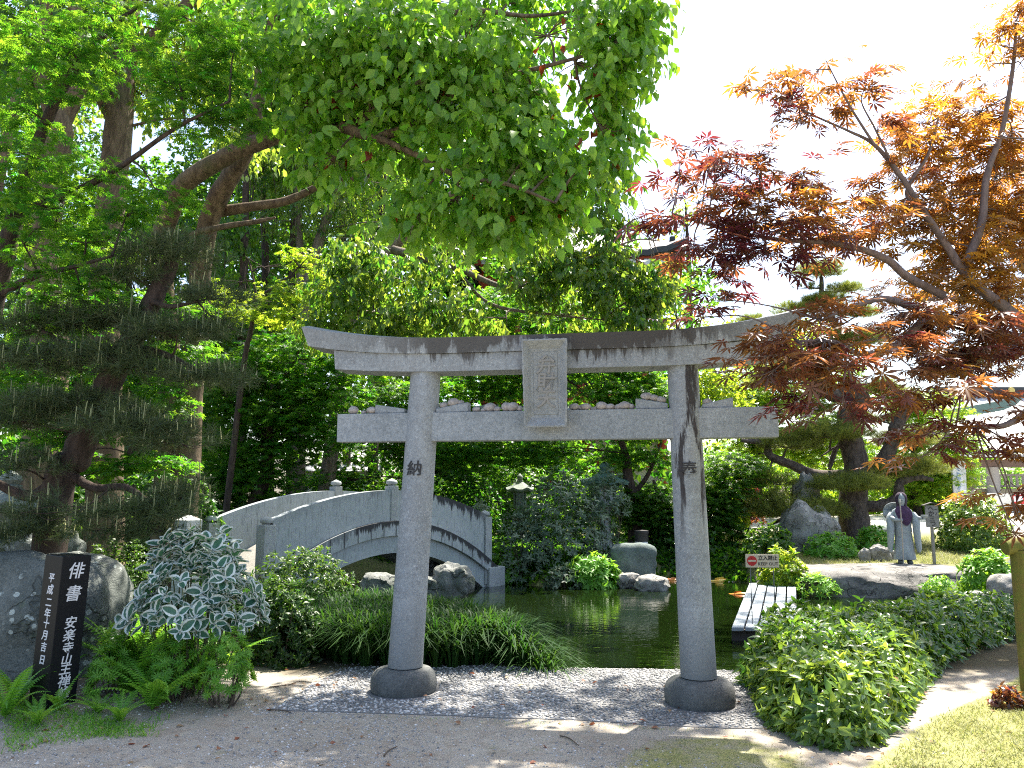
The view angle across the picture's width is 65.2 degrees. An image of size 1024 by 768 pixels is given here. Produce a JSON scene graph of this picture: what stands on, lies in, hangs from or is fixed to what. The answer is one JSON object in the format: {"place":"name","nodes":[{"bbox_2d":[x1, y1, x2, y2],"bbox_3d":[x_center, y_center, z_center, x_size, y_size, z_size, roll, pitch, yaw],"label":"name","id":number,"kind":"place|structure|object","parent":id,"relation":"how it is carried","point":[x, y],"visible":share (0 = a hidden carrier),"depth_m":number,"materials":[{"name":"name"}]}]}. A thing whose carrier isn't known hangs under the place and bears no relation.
{"place":"outdoors","nodes":[
{"label":"outdoors","id":0,"kind":"place"},
{"bbox_2d":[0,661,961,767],"bbox_3d":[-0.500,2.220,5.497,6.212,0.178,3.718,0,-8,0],"label":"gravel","id":1,"kind":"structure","parent":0,"point":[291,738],"depth_m":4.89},
{"bbox_2d":[0,498,1023,767],"bbox_3d":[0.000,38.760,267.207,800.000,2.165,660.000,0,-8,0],"label":"ground","id":2,"kind":"structure","parent":0,"point":[972,678],"depth_m":5.00,"materials":[{"name":"soil"}]},
{"bbox_2d":[0,470,37,550],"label":"stone lantern","id":3,"kind":"object","parent":2,"relation":"on","point":[17,481],"visible":0.19,"depth_m":8.11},
{"bbox_2d":[0,665,49,718],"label":"sword fern","id":4,"kind":"object","parent":2,"relation":"on","point":[16,691],"visible":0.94,"depth_m":5.20,"materials":[{"name":"green plant"}]},
{"bbox_2d":[12,692,69,723],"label":"sword fern","id":5,"kind":"object","parent":2,"relation":"on","point":[36,715],"visible":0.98,"depth_m":5.12,"materials":[{"name":"green plant"}]},
{"bbox_2d":[3,529,86,551],"bbox_3d":[-4.360,1.628,7.446,0.618,0.545,0.533,0,-8,0],"label":"rock","id":6,"kind":"object","parent":2,"relation":"on","point":[72,546],"visible":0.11,"depth_m":7.34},
{"bbox_2d":[29,553,90,709],"bbox_3d":[-3.143,1.728,5.564,0.244,1.070,0.227,-5,-9,30],"label":"inscribed post","id":7,"kind":"object","parent":2,"relation":"on","point":[59,635],"visible":0.96,"depth_m":5.50,"materials":[{"name":"black stone"}]},
{"bbox_2d":[39,667,85,710],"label":"sword fern","id":8,"kind":"object","parent":2,"relation":"on","point":[58,698],"visible":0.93,"depth_m":5.37,"materials":[{"name":"green plant"}]},
{"bbox_2d":[0,550,134,680],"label":"boulder","id":9,"kind":"object","parent":2,"relation":"on","point":[110,595],"visible":0.3,"depth_m":6.18,"materials":[{"name":"stone"}]},
{"bbox_2d":[0,0,137,535],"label":"old tree","id":10,"kind":"object","parent":2,"relation":"on","point":[66,116],"visible":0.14,"depth_m":10.85,"materials":[{"name":"green plant"}]},
{"bbox_2d":[0,694,176,753],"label":"weeds","id":11,"kind":"object","parent":2,"relation":"on","point":[83,717],"visible":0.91,"depth_m":5.07,"materials":[{"name":"green plant"}]},
{"bbox_2d":[65,692,127,713],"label":"sword fern","id":12,"kind":"object","parent":2,"relation":"on","point":[97,700],"visible":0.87,"depth_m":5.35,"materials":[{"name":"green plant"}]},
{"bbox_2d":[71,473,140,561],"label":"shrub","id":13,"kind":"object","parent":2,"relation":"on","point":[79,491],"visible":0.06,"depth_m":11.99,"materials":[{"name":"green plant"}]},
{"bbox_2d":[80,628,144,701],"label":"maple seedlings","id":14,"kind":"object","parent":2,"relation":"on","point":[97,674],"visible":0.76,"depth_m":5.70,"materials":[{"name":"green plant"}]},
{"bbox_2d":[0,236,228,484],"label":"maple tree","id":15,"kind":"object","parent":2,"relation":"on","point":[110,471],"visible":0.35,"depth_m":8.96,"materials":[{"name":"green plant"}]},
{"bbox_2d":[88,689,153,720],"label":"sword fern","id":16,"kind":"object","parent":2,"relation":"on","point":[120,714],"visible":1,"depth_m":5.26,"materials":[{"name":"green plant"}]},
{"bbox_2d":[82,616,169,694],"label":"sword fern","id":17,"kind":"object","parent":2,"relation":"on","point":[145,655],"visible":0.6,"depth_m":5.73,"materials":[{"name":"green plant"}]},
{"bbox_2d":[90,535,162,638],"bbox_3d":[-3.513,1.863,7.112,0.837,1.064,0.672,0,-8,0],"label":"shrub","id":18,"kind":"object","parent":2,"relation":"on","point":[139,577],"visible":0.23,"depth_m":7.11,"materials":[{"name":"green plant"}]},
{"bbox_2d":[84,621,172,671],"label":"sword fern","id":19,"kind":"object","parent":2,"relation":"on","point":[115,633],"visible":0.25,"depth_m":6.11,"materials":[{"name":"green plant"}]},
{"bbox_2d":[0,223,264,553],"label":"pine tree","id":20,"kind":"object","parent":2,"relation":"on","point":[50,524],"visible":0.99,"depth_m":6.79,"materials":[{"name":"green plant"}]},
{"bbox_2d":[0,201,271,487],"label":"broadleaf tree","id":21,"kind":"object","parent":2,"relation":"on","point":[232,240],"visible":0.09,"depth_m":19.23,"materials":[{"name":"green plant"}]},
{"bbox_2d":[0,0,291,344],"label":"maple tree","id":22,"kind":"object","parent":2,"relation":"on","point":[17,205],"visible":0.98,"depth_m":7.35,"materials":[{"name":"green plant"}]},
{"bbox_2d":[81,658,219,710],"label":"sword fern","id":23,"kind":"object","parent":2,"relation":"on","point":[155,697],"visible":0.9,"depth_m":5.47,"materials":[{"name":"green plant"}]},
{"bbox_2d":[6,0,297,564],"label":"old tree","id":24,"kind":"object","parent":2,"relation":"on","point":[117,116],"visible":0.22,"depth_m":12.09,"materials":[{"name":"green plant"}]},
{"bbox_2d":[110,643,217,704],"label":"sword fern","id":25,"kind":"object","parent":2,"relation":"on","point":[174,676],"visible":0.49,"depth_m":5.67,"materials":[{"name":"green plant"}]},
{"bbox_2d":[124,461,228,564],"bbox_3d":[-5.833,2.154,13.335,2.324,1.880,1.887,0,-8,0],"label":"shrub","id":26,"kind":"object","parent":2,"relation":"on","point":[212,510],"visible":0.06,"depth_m":13.13,"materials":[{"name":"green plant"}]},
{"bbox_2d":[144,632,209,702],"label":"maple seedlings","id":27,"kind":"object","parent":2,"relation":"on","point":[161,670],"visible":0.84,"depth_m":5.68,"materials":[{"name":"green plant"}]},
{"bbox_2d":[170,515,201,603],"bbox_3d":[-3.747,2.110,9.196,0.212,1.198,0.212,-5,-9,30],"label":"stone marker","id":28,"kind":"object","parent":2,"relation":"on","point":[193,520],"visible":0.24,"depth_m":9.16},
{"bbox_2d":[112,524,270,695],"bbox_3d":[-2.445,1.730,6.145,1.123,1.291,1.100,6,-10,-37],"label":"striped shrub","id":29,"kind":"object","parent":2,"relation":"on","point":[224,584],"visible":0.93,"depth_m":5.97,"materials":[{"name":"green plant"}]},
{"bbox_2d":[189,625,256,708],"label":"maple seedlings","id":30,"kind":"object","parent":2,"relation":"on","point":[239,670],"visible":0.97,"depth_m":5.69,"materials":[{"name":"green plant"}]},
{"bbox_2d":[163,1,300,508],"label":"slim tree","id":31,"kind":"object","parent":2,"relation":"on","point":[244,238],"visible":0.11,"depth_m":19.57,"materials":[{"name":"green plant"}]},
{"bbox_2d":[202,468,286,515],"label":"shrub","id":32,"kind":"object","parent":2,"relation":"on","point":[233,500],"visible":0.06,"depth_m":17.05,"materials":[{"name":"green plant"}]},
{"bbox_2d":[183,0,320,489],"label":"slim tree","id":33,"kind":"object","parent":2,"relation":"on","point":[265,247],"depth_m":21.60,"materials":[{"name":"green plant"}]},
{"bbox_2d":[211,244,330,513],"bbox_3d":[-4.987,0.226,16.064,2.923,6.276,1.534,1,-8,-6],"label":"maple tree","id":34,"kind":"object","parent":2,"relation":"on","point":[253,315],"visible":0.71,"depth_m":16.24,"materials":[{"name":"green plant"}]},
{"bbox_2d":[232,575,327,670],"bbox_3d":[-2.153,2.189,7.367,0.917,0.833,0.733,0,-8,0],"label":"shrub","id":35,"kind":"object","parent":2,"relation":"on","point":[263,652],"visible":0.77,"depth_m":7.20,"materials":[{"name":"green plant"}]},
{"bbox_2d":[230,0,345,494],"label":"slim tree","id":36,"kind":"object","parent":2,"relation":"on","point":[292,235],"visible":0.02,"depth_m":20.58,"materials":[{"name":"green plant"}]},
{"bbox_2d":[199,327,402,504],"bbox_3d":[-4.833,1.185,17.020,5.246,4.692,2.476,0,-8,0],"label":"maple tree","id":37,"kind":"object","parent":2,"relation":"on","point":[269,425],"visible":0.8,"depth_m":16.75,"materials":[{"name":"green plant"}]},
{"bbox_2d":[243,544,361,601],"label":"shrub","id":38,"kind":"object","parent":2,"relation":"on","point":[332,579],"visible":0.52,"depth_m":9.05,"materials":[{"name":"green plant"}]},
{"bbox_2d":[278,463,381,493],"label":"shrub","id":39,"kind":"object","parent":2,"relation":"on","point":[307,488],"visible":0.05,"depth_m":20.17,"materials":[{"name":"green plant"}]},
{"bbox_2d":[306,464,382,491],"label":"garden wall","id":40,"kind":"structure","parent":2,"relation":"on","point":[310,468],"depth_m":22.22,"materials":[{"name":"white paint"}]},
{"bbox_2d":[236,134,463,493],"bbox_3d":[-4.154,-1.664,20.359,6.602,10.751,2.803,0,-8,0],"label":"broadleaf tree","id":41,"kind":"object","parent":2,"relation":"on","point":[299,228],"visible":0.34,"depth_m":20.61,"materials":[{"name":"green plant"}]},
{"bbox_2d":[203,478,504,586],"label":"stone bridge","id":42,"kind":"structure","parent":2,"relation":"on","point":[349,527],"depth_m":13.80,"materials":[{"name":"stone"}]},
{"bbox_2d":[310,0,430,488],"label":"slim tree","id":43,"kind":"object","parent":2,"relation":"on","point":[374,449],"visible":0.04,"depth_m":22.53,"materials":[{"name":"green plant"}]},
{"bbox_2d":[360,572,394,592],"bbox_3d":[-1.620,2.586,10.148,0.636,0.394,0.511,0,-8,0],"label":"rock","id":44,"kind":"object","parent":2,"relation":"on","point":[385,580],"visible":0.39,"depth_m":9.97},
{"bbox_2d":[204,575,596,681],"bbox_3d":[-1.298,2.494,8.296,5.157,0.874,2.979,-6,-10,37],"label":"lilyturf","id":45,"kind":"object","parent":2,"relation":"on","point":[354,627],"visible":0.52,"depth_m":7.20,"materials":[{"name":"plant"}]},
{"bbox_2d":[363,464,454,499],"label":"shrub","id":46,"kind":"object","parent":2,"relation":"on","point":[390,473],"visible":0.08,"depth_m":20.65,"materials":[{"name":"green plant"}]},
{"bbox_2d":[297,375,530,491],"bbox_3d":[-1.987,1.721,19.483,6.354,4.524,2.779,0,-8,0],"label":"maple tree","id":47,"kind":"object","parent":2,"relation":"on","point":[465,454],"visible":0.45,"depth_m":19.31,"materials":[{"name":"green plant"}]},
{"bbox_2d":[148,0,686,603],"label":"broadleaf tree","id":48,"kind":"object","parent":2,"relation":"on","point":[408,80],"visible":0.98,"depth_m":7.74,"materials":[{"name":"green plant"}]},
{"bbox_2d":[433,561,474,599],"bbox_3d":[-0.768,2.554,10.343,0.588,0.518,0.465,0,-8,0],"label":"rock","id":49,"kind":"object","parent":2,"relation":"on","point":[454,579],"visible":0.76,"depth_m":10.18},
{"bbox_2d":[433,470,504,534],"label":"shrub","id":50,"kind":"object","parent":2,"relation":"on","point":[476,490],"visible":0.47,"depth_m":19.63,"materials":[{"name":"green plant"}]},
{"bbox_2d":[286,169,685,490],"bbox_3d":[-2.116,-0.458,15.133,9.937,7.207,4.657,-6,-10,37],"label":"broadleaf tree","id":51,"kind":"object","parent":2,"relation":"on","point":[363,281],"visible":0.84,"depth_m":13.75,"materials":[{"name":"green plant"}]},
{"bbox_2d":[492,539,524,583],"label":"shrub","id":52,"kind":"object","parent":2,"relation":"on","point":[500,560],"visible":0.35,"depth_m":16.84,"materials":[{"name":"green plant"}]},
{"bbox_2d":[12,662,1006,767],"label":"leaf litter","id":53,"kind":"object","parent":2,"relation":"on","point":[458,722],"visible":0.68,"depth_m":5.19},
{"bbox_2d":[0,21,1023,517],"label":"woods","id":54,"kind":"object","parent":2,"relation":"on","point":[200,189],"visible":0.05,"depth_m":29.06,"materials":[{"name":"green plant"}]},
{"bbox_2d":[464,456,564,535],"bbox_3d":[0.013,3.172,21.761,2.996,2.675,2.400,0,-8,0],"label":"shrub","id":55,"kind":"object","parent":2,"relation":"on","point":[494,482],"visible":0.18,"depth_m":21.46,"materials":[{"name":"green plant"}]},
{"bbox_2d":[271,665,763,728],"bbox_3d":[0.187,2.416,6.274,3.602,0.055,1.806,-1,-8,8],"label":"pebble pad","id":56,"kind":"object","parent":2,"relation":"on","point":[526,715],"visible":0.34,"depth_m":5.91,"materials":[{"name":"gravel"}]},
{"bbox_2d":[273,665,762,727],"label":"pebbles","id":57,"kind":"object","parent":56,"relation":"on","point":[507,697],"visible":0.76,"depth_m":6.00,"materials":[{"name":"gravel"}]},
{"bbox_2d":[302,308,804,711],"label":"torii gate","id":58,"kind":"structure","parent":56,"relation":"on","point":[685,423],"depth_m":6.16,"materials":[{"name":"stone"}]},
{"bbox_2d":[506,474,533,537],"bbox_3d":[0.202,3.157,20.258,0.714,1.768,0.714,0,-8,0],"label":"stone lantern","id":59,"kind":"object","parent":2,"relation":"on","point":[519,488],"visible":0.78,"depth_m":20.16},
{"bbox_2d":[492,501,561,583],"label":"shrub","id":60,"kind":"object","parent":2,"relation":"on","point":[526,556],"visible":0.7,"depth_m":16.82,"materials":[{"name":"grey plant"}]},
{"bbox_2d":[451,282,670,542],"bbox_3d":[1.182,0.677,19.112,6.312,6.727,2.742,0,-8,0],"label":"maple tree","id":61,"kind":"object","parent":2,"relation":"on","point":[632,391],"visible":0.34,"depth_m":18.85,"materials":[{"name":"green plant"}]},
{"bbox_2d":[370,531,755,585],"bbox_3d":[0.073,3.876,18.359,10.186,1.276,4.790,0,-8,0],"label":"bank cover","id":62,"kind":"object","parent":2,"relation":"on","point":[719,556],"visible":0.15,"depth_m":17.43,"materials":[{"name":"green plant"}]},
{"bbox_2d":[506,465,620,568],"bbox_3d":[1.090,2.920,17.367,2.592,2.341,1.825,0,-8,0],"label":"shrub","id":63,"kind":"object","parent":2,"relation":"on","point":[556,525],"visible":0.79,"depth_m":17.06,"materials":[{"name":"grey plant"}]},
{"bbox_2d":[439,227,687,515],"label":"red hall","id":64,"kind":"structure","parent":2,"relation":"on","point":[665,246],"depth_m":29.29,"materials":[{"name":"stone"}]},
{"bbox_2d":[543,561,583,589],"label":"shrub","id":65,"kind":"object","parent":2,"relation":"on","point":[559,572],"visible":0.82,"depth_m":15.77,"materials":[{"name":"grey plant"}]},
{"bbox_2d":[533,462,626,541],"bbox_3d":[1.919,3.286,20.710,2.928,2.607,2.283,0,-8,0],"label":"shrub","id":66,"kind":"object","parent":2,"relation":"on","point":[594,468],"visible":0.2,"depth_m":20.40,"materials":[{"name":"green plant"}]},
{"bbox_2d":[563,550,620,589],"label":"shrub","id":67,"kind":"object","parent":2,"relation":"on","point":[595,571],"visible":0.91,"depth_m":15.75,"materials":[{"name":"green plant"}]},
{"bbox_2d":[580,461,628,549],"bbox_3d":[2.181,2.902,18.779,1.151,2.172,1.151,0,-8,0],"label":"stone lantern","id":68,"kind":"object","parent":2,"relation":"on","point":[601,497],"visible":0.36,"depth_m":18.61,"materials":[{"name":"grey stone"}]},
{"bbox_2d":[584,462,632,552],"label":"shrub","id":69,"kind":"object","parent":2,"relation":"on","point":[618,500],"visible":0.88,"depth_m":17.53,"materials":[{"name":"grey plant"}]},
{"bbox_2d":[609,542,656,578],"bbox_3d":[2.483,3.687,16.542,0.969,0.833,0.757,0,-8,0],"label":"rock","id":70,"kind":"object","parent":2,"relation":"on","point":[639,558],"visible":0.73,"depth_m":16.22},
{"bbox_2d":[657,197,710,328],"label":"poplar tree","id":71,"kind":"object","parent":2,"relation":"on","point":[686,231],"visible":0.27,"depth_m":43.35,"materials":[{"name":"green plant"}]},
{"bbox_2d":[657,521,726,569],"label":"shrub","id":72,"kind":"object","parent":2,"relation":"on","point":[671,542],"visible":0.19,"depth_m":17.96,"materials":[{"name":"green plant"}]},
{"bbox_2d":[608,450,778,552],"bbox_3d":[4.219,3.058,18.778,4.122,3.020,1.795,0,-8,0],"label":"bush","id":73,"kind":"object","parent":2,"relation":"on","point":[652,510],"visible":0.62,"depth_m":18.47,"materials":[{"name":"green plant"}]},
{"bbox_2d":[646,259,758,449],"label":"maple tree","id":74,"kind":"object","parent":2,"relation":"on","point":[708,391],"visible":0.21,"depth_m":22.92,"materials":[{"name":"green plant"}]},
{"bbox_2d":[731,583,796,640],"bbox_3d":[4.021,3.587,12.492,0.820,0.400,5.691,-3,-8,19],"label":"landing stage","id":75,"kind":"object","parent":2,"relation":"on","point":[739,632],"visible":0.38,"depth_m":11.95,"materials":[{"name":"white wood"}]},
{"bbox_2d":[745,554,778,623],"bbox_3d":[3.230,2.634,10.287,0.426,0.876,0.031,0,-8,2],"label":"keep out sign","id":76,"kind":"object","parent":75,"relation":"on","point":[763,560],"visible":1,"depth_m":10.32,"materials":[{"name":"grey metal"}]},
{"bbox_2d":[735,520,796,559],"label":"shrub","id":77,"kind":"object","parent":2,"relation":"on","point":[757,545],"visible":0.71,"depth_m":17.11,"materials":[{"name":"green plant"}]},
{"bbox_2d":[756,542,808,595],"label":"shrub","id":78,"kind":"object","parent":2,"relation":"on","point":[787,566],"visible":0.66,"depth_m":14.69,"materials":[{"name":"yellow plant"}]},
{"bbox_2d":[701,361,874,517],"bbox_3d":[8.506,1.624,25.039,5.718,5.159,2.820,0,-8,0],"label":"maple tree","id":79,"kind":"object","parent":2,"relation":"on","point":[810,460],"visible":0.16,"depth_m":24.70,"materials":[{"name":"green plant"}]},
{"bbox_2d":[791,471,819,502],"bbox_3d":[7.142,3.074,19.373,0.725,1.924,0.526,0,-8,0],"label":"rock","id":80,"kind":"object","parent":2,"relation":"on","point":[803,476],"visible":0.23,"depth_m":19.28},
{"bbox_2d":[779,499,840,551],"bbox_3d":[6.791,3.467,18.287,1.384,1.670,1.252,0,-8,0],"label":"rock","id":81,"kind":"object","parent":2,"relation":"on","point":[801,521],"visible":0.52,"depth_m":17.86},
{"bbox_2d":[793,571,843,598],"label":"shrub","id":82,"kind":"object","parent":2,"relation":"on","point":[823,589],"visible":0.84,"depth_m":14.27,"materials":[{"name":"green plant"}]},
{"bbox_2d":[614,0,1023,552],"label":"maple tree","id":83,"kind":"object","parent":2,"relation":"on","point":[999,342],"visible":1,"depth_m":4.66,"materials":[{"name":"orange plant"}]},
{"bbox_2d":[802,531,858,559],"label":"shrub","id":84,"kind":"object","parent":2,"relation":"on","point":[833,548],"visible":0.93,"depth_m":17.05,"materials":[{"name":"green plant"}]},
{"bbox_2d":[730,255,960,542],"bbox_3d":[8.056,0.268,19.642,5.976,7.413,2.871,0,-8,0],"label":"pine tree","id":85,"kind":"object","parent":2,"relation":"on","point":[852,507],"visible":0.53,"depth_m":19.52,"materials":[{"name":"green plant"}]},
{"bbox_2d":[755,563,981,598],"bbox_3d":[6.976,3.929,15.331,4.352,0.919,2.531,0,-8,0],"label":"rock slab","id":86,"kind":"object","parent":2,"relation":"on","point":[884,580],"visible":0.36,"depth_m":14.45,"materials":[{"name":"stone"}]},
{"bbox_2d":[883,492,927,563],"bbox_3d":[7.931,2.904,16.093,0.788,1.452,0.512,-3,-8,19],"label":"pilgrim statue","id":87,"kind":"object","parent":86,"relation":"on","point":[902,519],"visible":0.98,"depth_m":16.00,"materials":[{"name":"stone"}]},
{"bbox_2d":[731,587,1015,752],"bbox_3d":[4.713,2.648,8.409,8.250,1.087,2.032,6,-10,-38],"label":"hedge","id":88,"kind":"object","parent":2,"relation":"on","point":[922,617],"visible":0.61,"depth_m":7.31,"materials":[{"name":"green plant"}]},
{"bbox_2d":[852,524,894,552],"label":"shrub","id":89,"kind":"object","parent":2,"relation":"on","point":[865,536],"visible":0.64,"depth_m":18.00,"materials":[{"name":"green plant"}]},
{"bbox_2d":[869,544,891,561],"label":"rock","id":90,"kind":"object","parent":2,"relation":"on","point":[878,552],"visible":0.7,"depth_m":16.54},
{"bbox_2d":[863,379,995,515],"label":"maple tree","id":91,"kind":"object","parent":2,"relation":"on","point":[915,497],"visible":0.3,"depth_m":25.47,"materials":[{"name":"green plant"}]},
{"bbox_2d":[921,502,940,563],"bbox_3d":[8.492,3.087,16.123,0.355,1.395,0.120,0,-8,3],"label":"notice board","id":92,"kind":"object","parent":2,"relation":"on","point":[932,518],"visible":0.98,"depth_m":16.15,"materials":[{"name":"grey wood"}]},
{"bbox_2d":[839,145,1023,384],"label":"maple tree","id":93,"kind":"object","parent":2,"relation":"on","point":[1011,368],"visible":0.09,"depth_m":9.42,"materials":[{"name":"orange plant"}]},
{"bbox_2d":[916,574,957,598],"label":"shrub","id":94,"kind":"object","parent":2,"relation":"on","point":[947,583],"visible":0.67,"depth_m":13.86,"materials":[{"name":"green plant"}]},
{"bbox_2d":[951,461,966,509],"bbox_3d":[13.869,3.237,24.784,0.458,1.775,0.080,0,-8,0],"label":"white sign board","id":95,"kind":"object","parent":2,"relation":"on","point":[962,477],"visible":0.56,"depth_m":24.83,"materials":[{"name":"grey metal"}]},
{"bbox_2d":[924,387,1023,498],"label":"temple hall","id":96,"kind":"structure","parent":2,"relation":"on","point":[981,405],"depth_m":36.53,"materials":[{"name":"paint"}]},
{"bbox_2d":[934,488,1015,553],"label":"shrub","id":97,"kind":"object","parent":2,"relation":"on","point":[978,536],"visible":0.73,"depth_m":17.90,"materials":[{"name":"green plant"}]},
{"bbox_2d":[954,546,1010,608],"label":"shrub","id":98,"kind":"object","parent":2,"relation":"on","point":[989,563],"visible":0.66,"depth_m":12.78,"materials":[{"name":"green plant"}]},
{"bbox_2d":[986,574,1012,596],"bbox_3d":[7.614,3.186,12.273,0.575,0.546,0.484,0,-8,0],"label":"rock","id":99,"kind":"object","parent":2,"relation":"on","point":[999,582],"visible":0.37,"depth_m":12.18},
{"bbox_2d":[987,681,1023,710],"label":"shrub","id":100,"kind":"object","parent":2,"relation":"on","point":[1001,696],"visible":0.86,"depth_m":5.71,"materials":[{"name":"red plant"}]},
{"bbox_2d":[1000,537,1023,690],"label":"prop post","id":101,"kind":"object","parent":2,"relation":"on","point":[1016,553],"visible":0.83,"depth_m":6.30,"materials":[{"name":"brown wood"}]},
{"bbox_2d":[0,0,1023,495],"label":"sky","id":102,"kind":"structure","parent":0,"point":[720,40],"materials":[{"name":"white"}]},
{"bbox_2d":[314,579,1012,669],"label":"pond water","id":103,"kind":"structure","parent":0,"point":[627,628],"depth_m":11.97,"materials":[{"name":"liquid"}]},
{"bbox_2d":[616,572,639,587],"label":"rock","id":104,"kind":"object","parent":103,"relation":"in","point":[627,579],"visible":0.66,"depth_m":15.74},
{"bbox_2d":[634,574,670,590],"bbox_3d":[2.717,3.894,15.511,0.705,0.425,0.578,0,-8,0],"label":"rock","id":105,"kind":"object","parent":103,"relation":"in","point":[649,582],"visible":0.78,"depth_m":15.30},
{"bbox_2d":[611,735,814,767],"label":"verge grass","id":106,"kind":"structure","parent":0,"point":[713,754],"depth_m":4.66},
{"bbox_2d":[724,533,1009,582],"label":"grass","id":107,"kind":"structure","parent":0,"point":[941,553],"depth_m":16.96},
{"bbox_2d":[863,678,1023,767],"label":"lawn","id":108,"kind":"structure","parent":0,"point":[990,727],"depth_m":4.88,"materials":[{"name":"plant"}]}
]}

